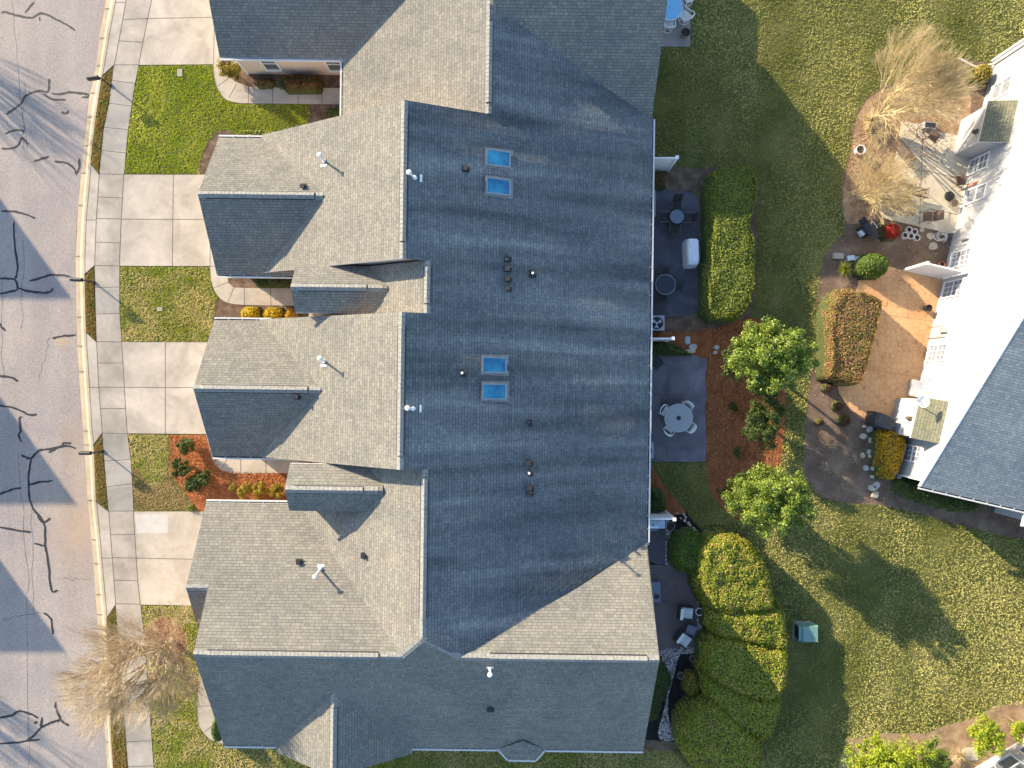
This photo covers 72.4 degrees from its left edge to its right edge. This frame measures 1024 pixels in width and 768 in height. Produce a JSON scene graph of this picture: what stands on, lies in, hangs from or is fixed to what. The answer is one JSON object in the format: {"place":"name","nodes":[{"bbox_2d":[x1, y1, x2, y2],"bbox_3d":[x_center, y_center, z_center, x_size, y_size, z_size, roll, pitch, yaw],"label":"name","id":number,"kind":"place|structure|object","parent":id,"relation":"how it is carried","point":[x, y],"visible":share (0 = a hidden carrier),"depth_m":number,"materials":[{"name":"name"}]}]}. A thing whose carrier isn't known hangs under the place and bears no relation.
{"place":"outdoors","nodes":[
{"label":"outdoors","id":0,"kind":"place"},
{"bbox_2d":[0,0,106,767],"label":"road","id":1,"kind":"structure","parent":0,"point":[48,54],"depth_m":38.10,"materials":[{"name":"asphalt"}]},
{"bbox_2d":[76,0,114,767],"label":"kerb","id":2,"kind":"structure","parent":1,"relation":"on","point":[80,286],"depth_m":38.08,"materials":[{"name":"concrete"}]},
{"bbox_2d":[94,0,153,767],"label":"sidewalk","id":3,"kind":"structure","parent":0,"point":[108,325],"depth_m":37.98,"materials":[{"name":"concrete"}]},
{"bbox_2d":[96,82,148,711],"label":"aged slabs","id":4,"kind":"structure","parent":3,"relation":"on","point":[116,446],"depth_m":37.98,"materials":[{"name":"concrete"}]},
{"bbox_2d":[122,342,206,433],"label":"driveway","id":5,"kind":"structure","parent":0,"point":[159,382],"depth_m":37.98,"materials":[{"name":"concrete"}]},
{"bbox_2d":[120,174,214,265],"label":"driveway","id":6,"kind":"structure","parent":0,"point":[163,223],"depth_m":37.98,"materials":[{"name":"concrete"}]},
{"bbox_2d":[134,512,203,604],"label":"driveway","id":7,"kind":"structure","parent":0,"point":[166,542],"depth_m":37.98,"materials":[{"name":"concrete"}]},
{"bbox_2d":[120,266,217,342],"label":"lawn grass","id":8,"kind":"structure","parent":0,"point":[175,298],"depth_m":37.98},
{"bbox_2d":[139,0,236,64],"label":"driveway","id":9,"kind":"structure","parent":0,"point":[179,32],"depth_m":37.98,"materials":[{"name":"concrete"}]},
{"bbox_2d":[125,65,309,173],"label":"lawn grass","id":10,"kind":"structure","parent":0,"point":[187,110],"depth_m":37.98,"materials":[{"name":"plant"}]},
{"bbox_2d":[85,0,1023,767],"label":"lawn ground","id":11,"kind":"structure","parent":0,"point":[865,604],"depth_m":38.00,"materials":[{"name":"plant"}]},
{"bbox_2d":[84,163,98,274],"bbox_3d":[-22.835,-8.946,38.020,0.623,0.083,6.055,3,90,0],"label":"driveway apron","id":12,"kind":"object","parent":11,"relation":"on","point":[90,230],"visible":1,"depth_m":37.98,"materials":[{"name":"concrete"}]},
{"bbox_2d":[86,332,101,444],"bbox_3d":[-22.682,0.228,38.020,0.587,0.083,6.168,-4,90,0],"label":"driveway apron","id":13,"kind":"object","parent":11,"relation":"on","point":[92,368],"visible":1,"depth_m":37.98,"materials":[{"name":"concrete"}]},
{"bbox_2d":[91,70,111,169],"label":"verge grass","id":14,"kind":"structure","parent":11,"relation":"on","point":[97,123],"depth_m":37.98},
{"bbox_2d":[96,502,115,618],"bbox_3d":[-21.983,9.524,38.020,0.666,0.083,6.398,-5,90,0],"label":"driveway apron","id":15,"kind":"object","parent":11,"relation":"on","point":[105,547],"visible":1,"depth_m":37.98,"materials":[{"name":"concrete"}]},
{"bbox_2d":[102,0,125,75],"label":"driveway apron","id":16,"kind":"object","parent":11,"relation":"on","point":[114,31],"visible":1,"depth_m":37.98,"materials":[{"name":"concrete"}]},
{"bbox_2d":[106,607,127,767],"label":"verge grass","id":17,"kind":"structure","parent":11,"relation":"on","point":[116,739],"depth_m":37.98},
{"bbox_2d":[128,434,170,486],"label":"lawn grass","id":18,"kind":"structure","parent":11,"relation":"on","point":[150,454],"depth_m":37.98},
{"bbox_2d":[132,469,196,510],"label":"lawn grass","id":19,"kind":"structure","parent":11,"relation":"on","point":[148,497],"depth_m":37.98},
{"bbox_2d":[144,616,186,665],"bbox_3d":[-18.810,13.951,37.994,2.389,0.001,2.769,0,90,0],"label":"mulch ring","id":20,"kind":"object","parent":11,"relation":"on","point":[184,638],"visible":0.34,"depth_m":37.99,"materials":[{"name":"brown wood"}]},
{"bbox_2d":[46,590,208,749],"bbox_3d":[-18.230,13.856,34.412,8.029,7.289,6.783,-12,90,0],"label":"bare tree","id":21,"kind":"object","parent":20,"relation":"on","point":[159,650],"visible":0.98,"depth_m":33.37,"materials":[{"name":"plant"}]},
{"bbox_2d":[197,676,222,743],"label":"front walk","id":22,"kind":"structure","parent":11,"relation":"on","point":[205,717],"depth_m":37.98,"materials":[{"name":"concrete"}]},
{"bbox_2d":[197,130,236,174],"bbox_3d":[-15.565,-12.487,37.994,3.130,0.001,2.603,0,90,0],"label":"mulch bed","id":23,"kind":"object","parent":11,"relation":"on","point":[207,156],"visible":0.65,"depth_m":37.99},
{"bbox_2d":[168,435,287,510],"bbox_3d":[-14.269,4.845,37.994,8.778,0.001,4.153,0,90,0],"label":"pine straw bed","id":24,"kind":"object","parent":11,"relation":"on","point":[175,450],"visible":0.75,"depth_m":37.99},
{"bbox_2d":[170,457,193,477],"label":"shrub","id":25,"kind":"object","parent":24,"relation":"on","point":[177,465],"visible":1,"depth_m":37.33,"materials":[{"name":"green plant"}]},
{"bbox_2d":[191,468,210,488],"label":"shrub","id":26,"kind":"object","parent":24,"relation":"on","point":[202,479],"visible":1,"depth_m":37.34,"materials":[{"name":"green plant"}]},
{"bbox_2d":[228,278,257,287],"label":"mulch bed","id":27,"kind":"object","parent":11,"relation":"on","point":[242,282],"visible":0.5,"depth_m":37.99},
{"bbox_2d":[252,278,291,287],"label":"shrub","id":28,"kind":"object","parent":27,"relation":"on","point":[270,283],"visible":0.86,"depth_m":37.62,"materials":[{"name":"green plant"}]},
{"bbox_2d":[210,266,293,305],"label":"front walk","id":29,"kind":"structure","parent":11,"relation":"on","point":[225,290],"depth_m":37.98,"materials":[{"name":"concrete"}]},
{"bbox_2d":[206,435,298,473],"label":"front walk","id":30,"kind":"structure","parent":11,"relation":"on","point":[251,466],"depth_m":37.98,"materials":[{"name":"concrete"}]},
{"bbox_2d":[213,297,308,322],"bbox_3d":[-13.056,-3.854,37.994,6.351,0.001,1.846,0,90,0],"label":"mulch bed","id":31,"kind":"object","parent":11,"relation":"on","point":[223,308],"visible":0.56,"depth_m":37.99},
{"bbox_2d":[241,306,262,317],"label":"yellow shrub","id":32,"kind":"object","parent":31,"relation":"on","point":[252,312],"visible":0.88,"depth_m":37.40,"materials":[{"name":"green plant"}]},
{"bbox_2d":[213,64,339,103],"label":"front walk","id":33,"kind":"structure","parent":11,"relation":"on","point":[229,89],"depth_m":37.98,"materials":[{"name":"concrete"}]},
{"bbox_2d":[231,64,339,87],"bbox_3d":[-12.142,-16.747,37.996,7.862,0.001,1.626,4,90,0],"label":"mulch bed","id":34,"kind":"object","parent":11,"relation":"on","point":[331,81],"visible":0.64,"depth_m":38.00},
{"bbox_2d":[215,56,240,80],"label":"shrub","id":35,"kind":"object","parent":34,"relation":"on","point":[228,69],"visible":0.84,"depth_m":37.06,"materials":[{"name":"yellow plant"}]},
{"bbox_2d":[282,74,322,94],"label":"hedge","id":36,"kind":"object","parent":34,"relation":"on","point":[304,85],"visible":1,"depth_m":37.37,"materials":[{"name":"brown plant"}]},
{"bbox_2d":[307,104,339,123],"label":"mulch bed","id":37,"kind":"object","parent":11,"relation":"on","point":[317,112],"visible":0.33,"depth_m":37.99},
{"bbox_2d":[141,606,688,767],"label":"lawn grass","id":38,"kind":"structure","parent":11,"relation":"on","point":[224,752],"depth_m":37.98,"materials":[{"name":"plant"}]},
{"bbox_2d":[186,461,659,767],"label":"townhouse","id":39,"kind":"structure","parent":11,"relation":"on","point":[348,616],"depth_m":32.94,"materials":[{"name":"beige"}]},
{"bbox_2d":[193,312,652,469],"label":"townhouse","id":40,"kind":"structure","parent":11,"relation":"on","point":[403,390],"depth_m":33.04,"materials":[{"name":"beige"}]},
{"bbox_2d":[198,100,655,323],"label":"townhouse","id":41,"kind":"structure","parent":11,"relation":"on","point":[408,206],"depth_m":32.88,"materials":[{"name":"beige"}]},
{"bbox_2d":[209,0,667,139],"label":"townhouse","id":42,"kind":"structure","parent":11,"relation":"on","point":[591,64],"depth_m":33.62,"materials":[{"name":"beige"}]},
{"bbox_2d":[643,740,676,752],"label":"mulch bed","id":43,"kind":"object","parent":11,"relation":"on","point":[657,746],"visible":0.67,"depth_m":37.99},
{"bbox_2d":[650,464,685,515],"bbox_3d":[8.061,5.673,37.994,2.769,0.001,2.986,0,90,0],"label":"pine straw bed","id":44,"kind":"object","parent":11,"relation":"on","point":[673,506],"visible":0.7,"depth_m":37.99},
{"bbox_2d":[650,488,666,511],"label":"shrub","id":45,"kind":"object","parent":44,"relation":"on","point":[657,500],"visible":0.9,"depth_m":37.24,"materials":[{"name":"green plant"}]},
{"bbox_2d":[645,512,703,751],"bbox_3d":[10.559,13.870,37.996,7.763,0.001,13.897,0,90,0],"label":"black mulch bed","id":46,"kind":"object","parent":11,"relation":"on","point":[676,693],"visible":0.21,"depth_m":38.00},
{"bbox_2d":[649,656,670,721],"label":"groundcover","id":47,"kind":"object","parent":46,"relation":"on","point":[662,683],"visible":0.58,"depth_m":37.55,"materials":[{"name":"green plant"}]},
{"bbox_2d":[667,527,704,573],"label":"clipped hedge","id":48,"kind":"object","parent":46,"relation":"on","point":[684,545],"visible":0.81,"depth_m":36.89,"materials":[{"name":"green plant"}]},
{"bbox_2d":[681,669,699,695],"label":"shrub","id":49,"kind":"object","parent":46,"relation":"on","point":[689,683],"visible":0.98,"depth_m":37.39,"materials":[{"name":"green plant"}]},
{"bbox_2d":[671,691,762,767],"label":"clipped hedge","id":50,"kind":"object","parent":46,"relation":"on","point":[705,733],"visible":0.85,"depth_m":36.26,"materials":[{"name":"green plant"}]},
{"bbox_2d":[687,525,774,613],"bbox_3d":[11.740,9.873,37.020,4.513,2.028,4.482,0,90,0],"label":"clipped hedge","id":51,"kind":"object","parent":46,"relation":"on","point":[731,575],"visible":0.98,"depth_m":36.31,"materials":[{"name":"green plant"}]},
{"bbox_2d":[694,669,781,739],"bbox_3d":[12.094,16.947,37.127,4.530,1.817,3.681,0,90,0],"label":"clipped hedge","id":52,"kind":"object","parent":46,"relation":"on","point":[756,718],"visible":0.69,"depth_m":36.46,"materials":[{"name":"green plant"}]},
{"bbox_2d":[694,628,788,702],"bbox_3d":[12.284,14.897,37.083,4.810,1.912,3.854,0,90,0],"label":"clipped hedge","id":53,"kind":"object","parent":46,"relation":"on","point":[752,671],"visible":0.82,"depth_m":36.40,"materials":[{"name":"green plant"}]},
{"bbox_2d":[699,594,788,650],"bbox_3d":[12.396,12.701,37.108,4.516,1.854,2.884,0,90,0],"label":"clipped hedge","id":54,"kind":"object","parent":46,"relation":"on","point":[766,629],"visible":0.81,"depth_m":36.47,"materials":[{"name":"green plant"}]},
{"bbox_2d":[660,165,759,331],"bbox_3d":[10.070,-7.261,37.996,6.786,0.001,9.310,0,90,0],"label":"mulch bed","id":55,"kind":"object","parent":11,"relation":"on","point":[677,178],"visible":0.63,"depth_m":38.00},
{"bbox_2d":[654,155,678,171],"bbox_3d":[7.563,-11.590,36.873,1.926,2.255,0.170,0,90,0],"label":"privacy fence","id":56,"kind":"object","parent":55,"relation":"on","point":[666,164],"visible":0.54,"depth_m":36.59,"materials":[{"name":"white plastic"}]},
{"bbox_2d":[698,164,758,322],"bbox_3d":[11.497,-7.460,37.129,2.961,1.790,8.344,0,90,0],"label":"clipped hedge","id":57,"kind":"object","parent":55,"relation":"on","point":[726,272],"visible":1,"depth_m":36.55,"materials":[{"name":"green plant"}]},
{"bbox_2d":[652,316,785,521],"bbox_3d":[12.009,1.061,37.992,7.045,0.001,12.054,-30,90,0],"label":"pine straw bed","id":58,"kind":"object","parent":11,"relation":"on","point":[700,339],"visible":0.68,"depth_m":37.99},
{"bbox_2d":[168,322,784,515],"bbox_3d":[-1.937,1.987,37.963,33.473,0.099,10.697,0,90,0],"label":"pine straw","id":59,"kind":"object","parent":58,"relation":"on","point":[712,459],"visible":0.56,"depth_m":37.96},
{"bbox_2d":[719,344,745,383],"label":"evergreen shrub","id":60,"kind":"object","parent":58,"relation":"on","point":[725,354],"visible":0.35,"depth_m":36.51,"materials":[{"name":"green plant"}]},
{"bbox_2d":[741,382,787,453],"bbox_3d":[13.210,1.666,36.741,2.266,2.519,3.722,18,90,0],"label":"evergreen shrub","id":61,"kind":"object","parent":58,"relation":"on","point":[759,418],"visible":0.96,"depth_m":36.09,"materials":[{"name":"green plant"}]},
{"bbox_2d":[721,461,818,538],"bbox_3d":[12.844,5.842,35.762,4.724,4.476,3.942,0,90,0],"label":"evergreen tree","id":62,"kind":"object","parent":58,"relation":"on","point":[773,499],"visible":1,"depth_m":34.58,"materials":[{"name":"green plant"}]},
{"bbox_2d":[727,314,819,394],"bbox_3d":[13.001,-1.287,35.605,4.401,4.790,3.939,32,90,0],"label":"evergreen tree","id":63,"kind":"object","parent":58,"relation":"on","point":[783,355],"visible":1,"depth_m":34.42,"materials":[{"name":"green plant"}]},
{"bbox_2d":[792,621,817,641],"bbox_3d":[15.818,13.335,37.624,1.246,0.751,0.997,0,90,0],"label":"utility cabinet","id":64,"kind":"object","parent":11,"relation":"on","point":[804,631],"visible":1,"depth_m":37.34,"materials":[{"name":"green metal"}]},
{"bbox_2d":[803,62,1023,538],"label":"mulch bed","id":65,"kind":"object","parent":11,"relation":"on","point":[851,431],"visible":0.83,"depth_m":38.00,"materials":[{"name":"soil"}]},
{"bbox_2d":[816,288,883,386],"bbox_3d":[18.099,-2.513,37.184,3.207,1.642,5.326,0,90,0],"label":"clipped hedge","id":66,"kind":"object","parent":65,"relation":"on","point":[847,320],"visible":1,"depth_m":36.70,"materials":[{"name":"red plant"}]},
{"bbox_2d":[856,216,878,240],"bbox_3d":[18.931,-8.232,37.427,0.675,0.926,1.340,-38,90,0],"label":"gas grill","id":67,"kind":"object","parent":65,"relation":"on","point":[866,229],"visible":0.96,"depth_m":37.20,"materials":[{"name":"black metal"}]},
{"bbox_2d":[852,253,888,280],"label":"boxwood","id":68,"kind":"object","parent":65,"relation":"on","point":[872,266],"visible":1,"depth_m":37.16,"materials":[{"name":"green plant"}]},
{"bbox_2d":[869,428,906,479],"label":"yellow hedge","id":69,"kind":"object","parent":65,"relation":"on","point":[887,448],"visible":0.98,"depth_m":37.12,"materials":[{"name":"plant"}]},
{"bbox_2d":[878,223,900,241],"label":"red shrub","id":70,"kind":"object","parent":65,"relation":"on","point":[888,232],"visible":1,"depth_m":37.52,"materials":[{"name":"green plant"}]},
{"bbox_2d":[843,79,970,223],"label":"leaf litter","id":71,"kind":"object","parent":65,"relation":"on","point":[955,130],"visible":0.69,"depth_m":37.99,"materials":[{"name":"plant"}]},
{"bbox_2d":[855,163,910,216],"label":"bare shrub","id":72,"kind":"object","parent":71,"relation":"on","point":[882,195],"visible":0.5,"depth_m":36.74,"materials":[{"name":"plant"}]},
{"bbox_2d":[841,139,928,224],"bbox_3d":[19.047,-10.330,36.028,4.211,3.886,5.016,-28,90,0],"label":"bare shrub","id":73,"kind":"object","parent":71,"relation":"on","point":[898,175],"visible":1,"depth_m":35.96,"materials":[{"name":"plant"}]},
{"bbox_2d":[847,84,960,222],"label":"fallen leaves","id":74,"kind":"object","parent":71,"relation":"on","point":[896,151],"visible":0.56,"depth_m":37.94,"materials":[{"name":"beige plant"}]},
{"bbox_2d":[866,15,984,146],"bbox_3d":[20.339,-14.745,35.168,5.902,5.786,6.242,0,90,0],"label":"bare tree","id":75,"kind":"object","parent":71,"relation":"on","point":[946,77],"visible":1,"depth_m":34.23,"materials":[{"name":"plant"}]},
{"bbox_2d":[804,64,1020,535],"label":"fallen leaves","id":76,"kind":"object","parent":65,"relation":"on","point":[907,305],"visible":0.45,"depth_m":37.96,"materials":[{"name":"brown plant"}]},
{"bbox_2d":[903,261,965,278],"bbox_3d":[22.203,-5.978,36.898,2.063,2.205,0.170,13,90,0],"label":"privacy fence","id":77,"kind":"object","parent":65,"relation":"on","point":[927,268],"visible":1,"depth_m":36.80,"materials":[{"name":"white plastic"}]},
{"bbox_2d":[890,476,979,512],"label":"shrub","id":78,"kind":"object","parent":65,"relation":"on","point":[907,488],"visible":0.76,"depth_m":37.42,"materials":[{"name":"green plant"}]},
{"bbox_2d":[965,64,993,87],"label":"shrub","id":79,"kind":"object","parent":65,"relation":"on","point":[986,72],"visible":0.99,"depth_m":37.35,"materials":[{"name":"yellow plant"}]},
{"bbox_2d":[839,700,1023,767],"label":"mulch bed","id":80,"kind":"object","parent":11,"relation":"on","point":[953,735],"visible":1,"depth_m":38.00,"materials":[{"name":"soil"}]},
{"bbox_2d":[840,731,937,767],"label":"shrub","id":81,"kind":"object","parent":80,"relation":"on","point":[881,756],"visible":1,"depth_m":35.51,"materials":[{"name":"green plant"}]},
{"bbox_2d":[907,734,952,767],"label":"shrub","id":82,"kind":"object","parent":80,"relation":"on","point":[941,761],"visible":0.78,"depth_m":36.27,"materials":[{"name":"green plant"}]},
{"bbox_2d":[966,712,1006,758],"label":"shrub","id":83,"kind":"object","parent":80,"relation":"on","point":[986,739],"visible":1,"depth_m":36.26,"materials":[{"name":"green plant"}]},
{"bbox_2d":[1006,716,1023,745],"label":"shrub","id":84,"kind":"object","parent":80,"relation":"on","point":[1017,728],"visible":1,"depth_m":36.70,"materials":[{"name":"green plant"}]},
{"bbox_2d":[892,30,1023,526],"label":"white house","id":85,"kind":"structure","parent":11,"relation":"on","point":[962,432],"depth_m":34.87,"materials":[{"name":"paint"}]},
{"bbox_2d":[902,444,922,462],"bbox_3d":[21.166,3.670,37.057,0.090,1.540,0.890,13,90,0],"label":"window","id":86,"kind":"structure","parent":85,"relation":"in","point":[913,452],"depth_m":37.01,"materials":[{"name":"white plastic"}]},
{"bbox_2d":[925,343,948,361],"bbox_3d":[22.394,-1.647,36.930,0.090,1.590,0.940,13,90,0],"label":"window","id":87,"kind":"structure","parent":85,"relation":"in","point":[936,352],"depth_m":36.90,"materials":[{"name":"white plastic"}]},
{"bbox_2d":[940,278,964,298],"bbox_3d":[23.175,-5.023,36.853,0.090,1.640,0.940,13,90,0],"label":"window","id":88,"kind":"structure","parent":85,"relation":"in","point":[953,288],"depth_m":36.82,"materials":[{"name":"glass"}]},
{"bbox_2d":[948,247,972,267],"bbox_3d":[23.539,-6.606,36.792,0.090,1.640,0.920,13,90,0],"label":"window","id":89,"kind":"structure","parent":85,"relation":"in","point":[959,258],"depth_m":36.76,"materials":[{"name":"white plastic"}]},
{"bbox_2d":[963,182,987,205],"bbox_3d":[24.315,-9.966,36.730,0.090,1.590,0.860,13,90,0],"label":"window","id":90,"kind":"structure","parent":85,"relation":"in","point":[977,193],"depth_m":36.70,"materials":[{"name":"white plastic"}]},
{"bbox_2d":[966,151,990,176],"bbox_3d":[24.712,-11.673,37.104,0.090,1.590,0.890,13,90,0],"label":"window","id":91,"kind":"structure","parent":85,"relation":"in","point":[979,163],"depth_m":37.08,"materials":[{"name":"glass"}]},
{"bbox_2d":[988,74,1013,100],"bbox_3d":[25.585,-15.456,36.648,0.090,1.540,0.940,13,90,0],"label":"window","id":92,"kind":"structure","parent":85,"relation":"in","point":[1002,87],"depth_m":36.62,"materials":[{"name":"white plastic"}]},
{"bbox_2d":[975,739,1023,767],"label":"corner house","id":93,"kind":"structure","parent":11,"relation":"on","point":[1013,757],"depth_m":37.44,"materials":[{"name":"white"}]},
{"bbox_2d":[994,753,1023,767],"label":"window","id":94,"kind":"structure","parent":93,"relation":"in","point":[1008,761],"depth_m":37.12,"materials":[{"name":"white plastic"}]},
{"bbox_2d":[647,529,664,564],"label":"patio","id":95,"kind":"structure","parent":0,"point":[656,550],"depth_m":37.96,"materials":[{"name":"concrete"}]},
{"bbox_2d":[652,342,691,355],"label":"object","id":96,"kind":"object","parent":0,"point":[665,349],"visible":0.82,"depth_m":37.59,"materials":[{"name":"green plant"}]},
{"bbox_2d":[649,562,696,649],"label":"patio","id":97,"kind":"structure","parent":0,"point":[675,590],"depth_m":37.96,"materials":[{"name":"concrete"}]},
{"bbox_2d":[673,628,692,649],"bbox_3d":[9.174,13.677,37.540,0.775,0.840,0.710,38,90,0],"label":"lounge chair","id":98,"kind":"object","parent":97,"relation":"on","point":[682,638],"visible":1,"depth_m":37.52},
{"bbox_2d":[677,603,693,620],"bbox_3d":[9.304,12.266,37.540,0.775,0.840,0.710,7,90,0],"label":"lounge chair","id":99,"kind":"object","parent":97,"relation":"on","point":[684,612],"visible":1,"depth_m":37.52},
{"bbox_2d":[653,190,698,316],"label":"patio","id":100,"kind":"structure","parent":0,"point":[667,250],"depth_m":37.95,"materials":[{"name":"concrete"}]},
{"bbox_2d":[655,274,675,294],"bbox_3d":[8.175,-5.299,37.632,1.095,0.740,1.095,0,90,0],"label":"patio table","id":101,"kind":"object","parent":100,"relation":"on","point":[665,284],"visible":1,"depth_m":37.28,"materials":[{"name":"grey glass"}]},
{"bbox_2d":[681,239,698,268],"bbox_3d":[9.549,-6.989,37.380,0.724,1.140,1.531,-2,90,0],"label":"covered grill","id":102,"kind":"object","parent":100,"relation":"on","point":[690,253],"visible":1,"depth_m":36.87,"materials":[{"name":"fabric"}]},
{"bbox_2d":[661,0,690,46],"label":"patio","id":103,"kind":"structure","parent":0,"point":[673,38],"depth_m":37.95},
{"bbox_2d":[665,0,682,20],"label":"patio table","id":104,"kind":"object","parent":103,"relation":"on","point":[674,8],"visible":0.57,"depth_m":37.28,"materials":[{"name":"blue glass"}]},
{"bbox_2d":[651,355,706,461],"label":"patio","id":105,"kind":"structure","parent":0,"point":[677,379],"depth_m":37.95,"materials":[{"name":"concrete"}]},
{"bbox_2d":[664,404,692,431],"bbox_3d":[8.865,1.810,37.579,1.520,0.748,1.520,-11,90,0],"label":"patio table","id":106,"kind":"object","parent":105,"relation":"on","point":[678,417],"visible":1,"depth_m":37.23,"materials":[{"name":"white metal"}]},
{"bbox_2d":[658,601,701,740],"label":"gravel path","id":107,"kind":"structure","parent":0,"point":[670,656],"depth_m":37.99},
{"bbox_2d":[837,266,942,418],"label":"patio","id":108,"kind":"structure","parent":0,"point":[901,341],"depth_m":37.95,"materials":[{"name":"concrete"}]},
{"bbox_2d":[864,411,895,429],"bbox_3d":[19.697,1.974,37.390,1.199,1.120,0.843,20,90,0],"label":"covered grill","id":109,"kind":"object","parent":108,"relation":"on","point":[877,420],"visible":1,"depth_m":36.90,"materials":[{"name":"grey fabric"}]},
{"bbox_2d":[880,121,970,233],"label":"patio","id":110,"kind":"structure","parent":0,"point":[938,182],"depth_m":37.95,"materials":[{"name":"concrete"}]},
{"bbox_2d":[889,138,917,166],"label":"lounge bed","id":111,"kind":"object","parent":110,"relation":"on","point":[902,150],"visible":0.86,"depth_m":37.60,"materials":[{"name":"wood"}]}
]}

